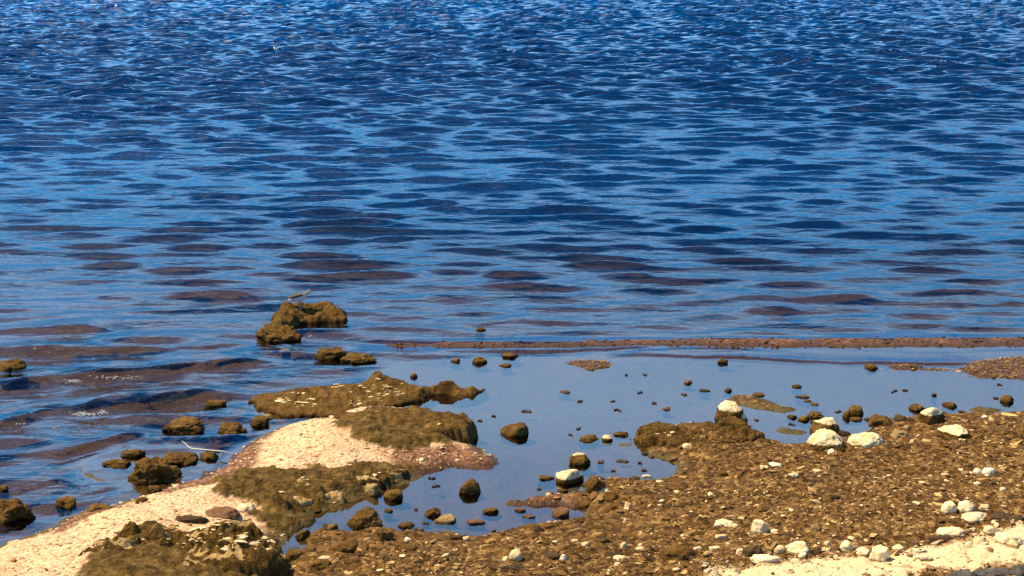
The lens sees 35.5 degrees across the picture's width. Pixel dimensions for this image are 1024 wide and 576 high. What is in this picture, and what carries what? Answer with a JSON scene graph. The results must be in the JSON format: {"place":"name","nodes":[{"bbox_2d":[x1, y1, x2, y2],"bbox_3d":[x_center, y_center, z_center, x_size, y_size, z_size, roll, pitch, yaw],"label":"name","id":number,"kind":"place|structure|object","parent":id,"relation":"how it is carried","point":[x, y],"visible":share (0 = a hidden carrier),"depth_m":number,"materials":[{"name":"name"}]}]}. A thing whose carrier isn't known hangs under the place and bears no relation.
{"place":"outdoors","nodes":[
{"label":"outdoors","id":0,"kind":"place"},
{"bbox_2d":[0,199,1023,575],"bbox_3d":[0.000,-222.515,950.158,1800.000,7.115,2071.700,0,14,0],"label":"beach","id":1,"kind":"structure","parent":0,"point":[818,369],"depth_m":10.72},
{"bbox_2d":[0,485,8,499],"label":"rock","id":2,"kind":"object","parent":1,"relation":"on","point":[4,491],"visible":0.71,"depth_m":8.43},
{"bbox_2d":[0,358,28,387],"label":"rock","id":3,"kind":"object","parent":1,"relation":"on","point":[13,367],"visible":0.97,"depth_m":10.57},
{"bbox_2d":[0,497,36,533],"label":"rock","id":4,"kind":"object","parent":1,"relation":"on","point":[16,514],"visible":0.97,"depth_m":8.01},
{"bbox_2d":[54,496,78,516],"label":"rock","id":5,"kind":"object","parent":1,"relation":"on","point":[65,505],"visible":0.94,"depth_m":8.17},
{"bbox_2d":[87,503,112,511],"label":"rock","id":6,"kind":"object","parent":1,"relation":"on","point":[95,507],"visible":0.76,"depth_m":8.03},
{"bbox_2d":[99,459,132,470],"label":"rock","id":7,"kind":"object","parent":1,"relation":"on","point":[117,465],"visible":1,"depth_m":8.78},
{"bbox_2d":[120,449,145,459],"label":"rock","id":8,"kind":"object","parent":1,"relation":"on","point":[134,454],"visible":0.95,"depth_m":8.94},
{"bbox_2d":[147,485,161,493],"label":"rock","id":9,"kind":"object","parent":1,"relation":"on","point":[151,489],"visible":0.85,"depth_m":8.39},
{"bbox_2d":[127,455,182,486],"bbox_3d":[-1.925,0.994,8.615,0.298,0.224,0.253,0,14,0],"label":"rock","id":10,"kind":"object","parent":1,"relation":"on","point":[153,471],"visible":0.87,"depth_m":8.54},
{"bbox_2d":[162,451,197,467],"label":"rock","id":11,"kind":"object","parent":1,"relation":"on","point":[179,459],"visible":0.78,"depth_m":8.82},
{"bbox_2d":[78,518,289,575],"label":"weedy shelf","id":12,"kind":"object","parent":1,"relation":"on","point":[248,547],"visible":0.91,"depth_m":7.27,"materials":[{"name":"stone"}]},
{"bbox_2d":[162,415,208,441],"bbox_3d":[-1.917,0.849,9.445,0.242,0.150,0.235,9,16,33],"label":"rock","id":13,"kind":"object","parent":1,"relation":"on","point":[192,428],"visible":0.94,"depth_m":9.39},
{"bbox_2d":[183,410,200,419],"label":"rock","id":14,"kind":"object","parent":1,"relation":"on","point":[195,413],"visible":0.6,"depth_m":9.69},
{"bbox_2d":[175,515,209,523],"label":"stone","id":15,"kind":"object","parent":1,"relation":"on","point":[192,519],"visible":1,"depth_m":7.71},
{"bbox_2d":[182,441,231,458],"bbox_3d":[-1.718,0.907,8.952,0.334,0.058,0.041,6,15,22],"label":"driftwood twig","id":16,"kind":"object","parent":1,"relation":"on","point":[221,451],"visible":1,"depth_m":8.94,"materials":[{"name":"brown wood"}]},
{"bbox_2d":[198,451,218,461],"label":"rock","id":17,"kind":"object","parent":1,"relation":"on","point":[209,456],"visible":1,"depth_m":8.89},
{"bbox_2d":[203,400,226,417],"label":"rock","id":18,"kind":"object","parent":1,"relation":"on","point":[214,412],"visible":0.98,"depth_m":9.85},
{"bbox_2d":[205,506,240,519],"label":"stone","id":19,"kind":"object","parent":1,"relation":"on","point":[229,512],"visible":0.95,"depth_m":7.81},
{"bbox_2d":[214,421,247,442],"bbox_3d":[-1.639,0.849,9.343,0.190,0.140,0.162,0,14,0],"label":"rock","id":20,"kind":"object","parent":1,"relation":"on","point":[227,432],"visible":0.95,"depth_m":9.30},
{"bbox_2d":[0,406,490,575],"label":"shell grit","id":21,"kind":"object","parent":1,"relation":"on","point":[140,503],"visible":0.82,"depth_m":8.02,"materials":[{"name":"sand"}]},
{"bbox_2d":[237,503,255,511],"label":"stone","id":22,"kind":"object","parent":1,"relation":"on","point":[245,507],"visible":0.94,"depth_m":7.92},
{"bbox_2d":[249,416,269,432],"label":"rock","id":23,"kind":"object","parent":1,"relation":"on","point":[259,424],"visible":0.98,"depth_m":9.48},
{"bbox_2d":[255,323,302,350],"bbox_3d":[-1.652,0.350,11.380,0.349,0.178,0.297,0,14,0],"label":"rock","id":24,"kind":"object","parent":1,"relation":"on","point":[276,333],"visible":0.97,"depth_m":11.31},
{"bbox_2d":[277,349,290,365],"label":"stone","id":25,"kind":"object","parent":1,"relation":"on","point":[283,356],"visible":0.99,"depth_m":10.98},
{"bbox_2d":[286,547,303,562],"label":"rock","id":26,"kind":"object","parent":1,"relation":"on","point":[293,554],"visible":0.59,"depth_m":7.49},
{"bbox_2d":[294,529,310,541],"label":"rock","id":27,"kind":"object","parent":1,"relation":"on","point":[301,535],"visible":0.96,"depth_m":7.78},
{"bbox_2d":[268,301,351,333],"bbox_3d":[-1.509,0.296,11.854,0.652,0.329,0.758,0,14,0],"label":"perch rock","id":28,"kind":"object","parent":1,"relation":"on","point":[308,317],"visible":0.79,"depth_m":11.82,"materials":[{"name":"stone"}]},
{"bbox_2d":[287,289,315,308],"bbox_3d":[-1.569,0.083,11.959,0.217,0.149,0.060,0,14,0],"label":"shorebird","id":29,"kind":"object","parent":28,"relation":"on","point":[299,297],"visible":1,"depth_m":11.93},
{"bbox_2d":[311,536,327,543],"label":"rock","id":30,"kind":"object","parent":1,"relation":"on","point":[315,540],"visible":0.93,"depth_m":7.64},
{"bbox_2d":[309,558,329,569],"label":"rock","id":31,"kind":"object","parent":1,"relation":"on","point":[322,563],"visible":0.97,"depth_m":7.31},
{"bbox_2d":[314,347,347,366],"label":"rock","id":32,"kind":"object","parent":1,"relation":"on","point":[325,355],"visible":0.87,"depth_m":10.88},
{"bbox_2d":[247,370,433,421],"bbox_3d":[-1.061,0.708,9.899,1.230,0.273,0.690,0,14,0],"label":"rock ledge","id":33,"kind":"object","parent":1,"relation":"on","point":[378,388],"visible":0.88,"depth_m":9.85,"materials":[{"name":"stone"}]},
{"bbox_2d":[279,469,408,505],"bbox_3d":[-0.943,1.099,8.248,1.073,0.215,0.564,-4,14,-17],"label":"weedy ledge","id":34,"kind":"object","parent":1,"relation":"on","point":[382,480],"visible":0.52,"depth_m":8.41,"materials":[{"name":"stone"}]},
{"bbox_2d":[331,539,358,552],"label":"rock","id":35,"kind":"object","parent":1,"relation":"on","point":[348,546],"visible":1,"depth_m":7.47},
{"bbox_2d":[340,352,376,370],"bbox_3d":[-1.045,0.509,10.816,0.236,0.123,0.209,-10,17,-36],"label":"rock","id":36,"kind":"object","parent":1,"relation":"on","point":[362,361],"visible":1,"depth_m":10.77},
{"bbox_2d":[344,507,382,530],"bbox_3d":[-0.738,1.159,7.970,0.204,0.131,0.173,0,14,0],"label":"rock","id":37,"kind":"object","parent":1,"relation":"on","point":[364,518],"visible":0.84,"depth_m":7.93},
{"bbox_2d":[364,483,380,497],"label":"stone","id":38,"kind":"object","parent":1,"relation":"on","point":[372,490],"visible":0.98,"depth_m":8.34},
{"bbox_2d":[376,529,393,541],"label":"rock","id":39,"kind":"object","parent":1,"relation":"on","point":[383,534],"visible":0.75,"depth_m":7.60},
{"bbox_2d":[384,508,392,521],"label":"rock","id":40,"kind":"object","parent":1,"relation":"on","point":[388,514],"visible":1,"depth_m":8.12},
{"bbox_2d":[383,489,402,507],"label":"rock","id":41,"kind":"object","parent":1,"relation":"on","point":[393,498],"visible":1,"depth_m":8.29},
{"bbox_2d":[333,408,478,443],"bbox_3d":[-0.644,0.811,9.213,0.900,0.226,0.472,0,14,0],"label":"rock slab","id":42,"kind":"object","parent":1,"relation":"on","point":[458,428],"visible":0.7,"depth_m":9.14,"materials":[{"name":"stone"}]},
{"bbox_2d":[397,522,415,530],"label":"rock","id":43,"kind":"object","parent":1,"relation":"on","point":[403,526],"visible":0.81,"depth_m":7.92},
{"bbox_2d":[399,544,418,550],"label":"rock","id":44,"kind":"object","parent":1,"relation":"on","point":[408,547],"visible":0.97,"depth_m":7.43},
{"bbox_2d":[423,507,440,525],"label":"rock","id":45,"kind":"object","parent":1,"relation":"on","point":[431,515],"visible":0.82,"depth_m":8.06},
{"bbox_2d":[432,514,456,529],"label":"stone","id":46,"kind":"object","parent":1,"relation":"on","point":[446,521],"visible":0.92,"depth_m":7.98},
{"bbox_2d":[450,358,460,369],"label":"stone","id":47,"kind":"object","parent":1,"relation":"on","point":[455,363],"visible":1,"depth_m":10.78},
{"bbox_2d":[422,380,488,407],"bbox_3d":[-0.402,0.730,10.077,0.562,0.285,0.262,0,14,0],"label":"rock ledge","id":48,"kind":"object","parent":1,"relation":"on","point":[451,393],"visible":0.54,"depth_m":10.05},
{"bbox_2d":[458,478,482,503],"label":"rock","id":49,"kind":"object","parent":1,"relation":"on","point":[470,491],"visible":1,"depth_m":8.37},
{"bbox_2d":[465,519,485,530],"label":"stone","id":50,"kind":"object","parent":1,"relation":"on","point":[475,525],"visible":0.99,"depth_m":7.96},
{"bbox_2d":[471,356,487,370],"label":"rock","id":51,"kind":"object","parent":1,"relation":"on","point":[478,363],"visible":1,"depth_m":10.75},
{"bbox_2d":[475,327,485,340],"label":"rock","id":52,"kind":"object","parent":1,"relation":"on","point":[480,332],"visible":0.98,"depth_m":11.56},
{"bbox_2d":[482,507,498,520],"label":"rock","id":53,"kind":"object","parent":1,"relation":"on","point":[491,513],"visible":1,"depth_m":8.10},
{"bbox_2d":[499,363,511,374],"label":"rock","id":54,"kind":"object","parent":1,"relation":"on","point":[505,368],"visible":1,"depth_m":10.67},
{"bbox_2d":[501,352,519,365],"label":"rock","id":55,"kind":"object","parent":1,"relation":"on","point":[511,358],"visible":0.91,"depth_m":10.88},
{"bbox_2d":[500,564,522,570],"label":"stone","id":56,"kind":"object","parent":1,"relation":"on","point":[517,567],"visible":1,"depth_m":7.18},
{"bbox_2d":[500,422,528,444],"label":"rock","id":57,"kind":"object","parent":1,"relation":"on","point":[517,433],"visible":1,"depth_m":9.28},
{"bbox_2d":[509,549,522,561],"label":"stone","id":58,"kind":"object","parent":1,"relation":"on","point":[515,555],"visible":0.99,"depth_m":7.32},
{"bbox_2d":[522,514,535,522],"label":"stone","id":59,"kind":"object","parent":1,"relation":"on","point":[527,518],"visible":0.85,"depth_m":8.04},
{"bbox_2d":[538,475,554,489],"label":"rock","id":60,"kind":"object","parent":1,"relation":"on","point":[545,482],"visible":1,"depth_m":8.57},
{"bbox_2d":[545,552,560,559],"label":"stone","id":61,"kind":"object","parent":1,"relation":"on","point":[554,555],"visible":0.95,"depth_m":7.31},
{"bbox_2d":[552,506,568,520],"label":"stone","id":62,"kind":"object","parent":1,"relation":"on","point":[560,513],"visible":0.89,"depth_m":8.06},
{"bbox_2d":[559,390,569,400],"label":"stone","id":63,"kind":"object","parent":1,"relation":"on","point":[564,395],"visible":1,"depth_m":10.09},
{"bbox_2d":[556,469,583,488],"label":"rock","id":64,"kind":"object","parent":1,"relation":"on","point":[570,478],"visible":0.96,"depth_m":8.52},
{"bbox_2d":[568,453,590,474],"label":"rock","id":65,"kind":"object","parent":1,"relation":"on","point":[580,462],"visible":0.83,"depth_m":8.80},
{"bbox_2d":[577,501,589,509],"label":"rock","id":66,"kind":"object","parent":1,"relation":"on","point":[582,505],"visible":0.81,"depth_m":8.17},
{"bbox_2d":[578,434,599,448],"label":"rock","id":67,"kind":"object","parent":1,"relation":"on","point":[589,441],"visible":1,"depth_m":9.19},
{"bbox_2d":[584,475,605,493],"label":"rock","id":68,"kind":"object","parent":1,"relation":"on","point":[594,484],"visible":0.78,"depth_m":8.27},
{"bbox_2d":[601,435,612,446],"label":"rock","id":69,"kind":"object","parent":1,"relation":"on","point":[606,440],"visible":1,"depth_m":9.19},
{"bbox_2d":[602,492,617,501],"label":"rock","id":70,"kind":"object","parent":1,"relation":"on","point":[608,496],"visible":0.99,"depth_m":8.12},
{"bbox_2d":[613,431,628,440],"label":"rock","id":71,"kind":"object","parent":1,"relation":"on","point":[619,435],"visible":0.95,"depth_m":9.27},
{"bbox_2d":[292,411,1023,575],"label":"shingle","id":72,"kind":"object","parent":1,"relation":"on","point":[1001,467],"visible":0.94,"depth_m":7.76,"materials":[{"name":"gravel"}]},
{"bbox_2d":[840,540,853,550],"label":"stone","id":73,"kind":"object","parent":72,"relation":"on","point":[846,545],"visible":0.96,"depth_m":7.16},
{"bbox_2d":[661,406,670,417],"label":"stone","id":74,"kind":"object","parent":1,"relation":"on","point":[665,411],"visible":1,"depth_m":9.76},
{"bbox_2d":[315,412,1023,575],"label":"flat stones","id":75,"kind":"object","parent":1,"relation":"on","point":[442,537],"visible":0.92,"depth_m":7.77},
{"bbox_2d":[662,544,695,560],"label":"rock","id":76,"kind":"object","parent":1,"relation":"on","point":[676,552],"visible":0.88,"depth_m":7.19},
{"bbox_2d":[684,380,692,390],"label":"stone","id":77,"kind":"object","parent":1,"relation":"on","point":[688,385],"visible":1,"depth_m":10.29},
{"bbox_2d":[630,421,764,447],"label":"weedy bank","id":78,"kind":"structure","parent":1,"relation":"on","point":[667,435],"depth_m":9.09,"materials":[{"name":"stone"}]},
{"bbox_2d":[698,389,709,399],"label":"stone","id":79,"kind":"object","parent":1,"relation":"on","point":[703,394],"visible":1,"depth_m":10.13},
{"bbox_2d":[393,335,1023,381],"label":"shoal gravel","id":80,"kind":"structure","parent":1,"relation":"on","point":[1006,359],"depth_m":10.79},
{"bbox_2d":[717,359,727,371],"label":"rock","id":81,"kind":"object","parent":1,"relation":"on","point":[722,365],"visible":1,"depth_m":10.74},
{"bbox_2d":[713,519,733,527],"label":"stone","id":82,"kind":"object","parent":1,"relation":"on","point":[723,523],"visible":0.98,"depth_m":7.61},
{"bbox_2d":[714,400,743,422],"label":"rock","id":83,"kind":"object","parent":1,"relation":"on","point":[726,408],"visible":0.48,"depth_m":9.53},
{"bbox_2d":[716,416,751,427],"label":"rock","id":84,"kind":"object","parent":1,"relation":"on","point":[735,421],"visible":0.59,"depth_m":9.22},
{"bbox_2d":[742,545,762,556],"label":"stone","id":85,"kind":"object","parent":1,"relation":"on","point":[749,551],"visible":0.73,"depth_m":7.18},
{"bbox_2d":[749,519,768,535],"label":"stone","id":86,"kind":"object","parent":1,"relation":"on","point":[759,526],"visible":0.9,"depth_m":7.47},
{"bbox_2d":[751,554,780,562],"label":"stone","id":87,"kind":"object","parent":1,"relation":"on","point":[764,558],"visible":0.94,"depth_m":7.08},
{"bbox_2d":[792,384,801,394],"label":"rock","id":88,"kind":"object","parent":1,"relation":"on","point":[796,389],"visible":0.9,"depth_m":10.21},
{"bbox_2d":[785,541,809,554],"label":"stone","id":89,"kind":"object","parent":1,"relation":"on","point":[797,547],"visible":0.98,"depth_m":7.19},
{"bbox_2d":[795,395,809,405],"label":"stone","id":90,"kind":"object","parent":1,"relation":"on","point":[799,399],"visible":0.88,"depth_m":10.00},
{"bbox_2d":[796,415,810,428],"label":"rock","id":91,"kind":"object","parent":1,"relation":"on","point":[803,421],"visible":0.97,"depth_m":9.55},
{"bbox_2d":[807,411,823,424],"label":"rock","id":92,"kind":"object","parent":1,"relation":"on","point":[814,415],"visible":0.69,"depth_m":9.60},
{"bbox_2d":[802,428,845,451],"bbox_3d":[1.726,0.862,8.866,0.257,0.143,0.218,0,14,0],"label":"rock","id":93,"kind":"object","parent":1,"relation":"on","point":[821,439],"visible":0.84,"depth_m":8.81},
{"bbox_2d":[809,417,839,434],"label":"rock","id":94,"kind":"object","parent":1,"relation":"on","point":[829,423],"visible":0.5,"depth_m":9.30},
{"bbox_2d":[842,410,851,425],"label":"rock","id":95,"kind":"object","parent":1,"relation":"on","point":[846,415],"visible":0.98,"depth_m":9.61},
{"bbox_2d":[848,405,863,420],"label":"rock","id":96,"kind":"object","parent":1,"relation":"on","point":[855,410],"visible":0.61,"depth_m":9.65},
{"bbox_2d":[849,417,862,425],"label":"rock","id":97,"kind":"object","parent":1,"relation":"on","point":[853,421],"visible":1,"depth_m":9.55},
{"bbox_2d":[689,516,1023,575],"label":"sand grit","id":98,"kind":"object","parent":1,"relation":"on","point":[928,566],"visible":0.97,"depth_m":7.00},
{"bbox_2d":[856,546,870,556],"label":"stone","id":99,"kind":"object","parent":1,"relation":"on","point":[865,551],"visible":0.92,"depth_m":7.10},
{"bbox_2d":[847,432,882,447],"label":"rock","id":100,"kind":"object","parent":1,"relation":"on","point":[866,439],"visible":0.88,"depth_m":8.86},
{"bbox_2d":[864,363,877,374],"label":"rock","id":101,"kind":"object","parent":1,"relation":"on","point":[870,369],"visible":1,"depth_m":10.62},
{"bbox_2d":[868,544,889,562],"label":"stone","id":102,"kind":"object","parent":1,"relation":"on","point":[879,553],"visible":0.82,"depth_m":7.01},
{"bbox_2d":[868,413,892,428],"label":"rock","id":103,"kind":"object","parent":1,"relation":"on","point":[875,420],"visible":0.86,"depth_m":9.37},
{"bbox_2d":[890,429,910,438],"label":"stone","id":104,"kind":"object","parent":1,"relation":"on","point":[896,433],"visible":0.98,"depth_m":9.04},
{"bbox_2d":[908,403,925,414],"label":"rock","id":105,"kind":"object","parent":1,"relation":"on","point":[915,408],"visible":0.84,"depth_m":9.74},
{"bbox_2d":[914,553,932,561],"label":"stone","id":106,"kind":"object","parent":1,"relation":"on","point":[923,557],"visible":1,"depth_m":6.99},
{"bbox_2d":[917,407,944,424],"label":"rock","id":107,"kind":"object","parent":1,"relation":"on","point":[931,416],"visible":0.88,"depth_m":9.34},
{"bbox_2d":[928,535,953,543],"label":"stone","id":108,"kind":"object","parent":1,"relation":"on","point":[945,538],"visible":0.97,"depth_m":7.18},
{"bbox_2d":[941,501,956,514],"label":"stone","id":109,"kind":"object","parent":1,"relation":"on","point":[948,507],"visible":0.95,"depth_m":7.57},
{"bbox_2d":[934,526,965,536],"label":"stone","id":110,"kind":"object","parent":1,"relation":"on","point":[951,531],"visible":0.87,"depth_m":7.27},
{"bbox_2d":[942,402,957,412],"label":"rock","id":111,"kind":"object","parent":1,"relation":"on","point":[949,407],"visible":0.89,"depth_m":9.81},
{"bbox_2d":[935,424,971,439],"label":"rock","id":112,"kind":"object","parent":1,"relation":"on","point":[952,432],"visible":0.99,"depth_m":8.98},
{"bbox_2d":[946,569,973,575],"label":"stone","id":113,"kind":"object","parent":1,"relation":"on","point":[964,572],"visible":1,"depth_m":6.77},
{"bbox_2d":[957,500,974,513],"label":"stone","id":114,"kind":"object","parent":1,"relation":"on","point":[965,506],"visible":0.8,"depth_m":7.57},
{"bbox_2d":[960,512,987,524],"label":"stone","id":115,"kind":"object","parent":1,"relation":"on","point":[971,518],"visible":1,"depth_m":7.45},
{"bbox_2d":[983,526,999,536],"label":"stone","id":116,"kind":"object","parent":1,"relation":"on","point":[991,531],"visible":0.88,"depth_m":7.27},
{"bbox_2d":[973,567,1011,575],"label":"stone","id":117,"kind":"object","parent":1,"relation":"on","point":[999,571],"visible":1,"depth_m":6.75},
{"bbox_2d":[989,511,1010,520],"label":"stone","id":118,"kind":"object","parent":1,"relation":"on","point":[1000,515],"visible":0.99,"depth_m":7.46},
{"bbox_2d":[1000,395,1013,407],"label":"rock","id":119,"kind":"object","parent":1,"relation":"on","point":[1006,401],"visible":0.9,"depth_m":9.90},
{"bbox_2d":[994,532,1023,548],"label":"stone","id":120,"kind":"object","parent":1,"relation":"on","point":[1011,540],"visible":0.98,"depth_m":7.11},
{"bbox_2d":[1008,514,1023,521],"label":"stone","id":121,"kind":"object","parent":1,"relation":"on","point":[1016,517],"visible":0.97,"depth_m":7.41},
{"bbox_2d":[1009,565,1023,575],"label":"stone","id":122,"kind":"object","parent":1,"relation":"on","point":[1017,570],"visible":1,"depth_m":6.74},
{"bbox_2d":[0,0,1023,502],"bbox_3d":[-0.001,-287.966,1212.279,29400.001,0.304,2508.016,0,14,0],"label":"water","id":123,"kind":"structure","parent":0,"point":[664,112],"depth_m":23.13,"materials":[{"name":"liquid"}]},
{"bbox_2d":[16,334,311,428],"bbox_3d":[-2.312,0.541,10.498,0.718,0.055,2.471,7,15,27],"label":"foam","id":124,"kind":"object","parent":123,"relation":"on","point":[82,414],"visible":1,"depth_m":9.61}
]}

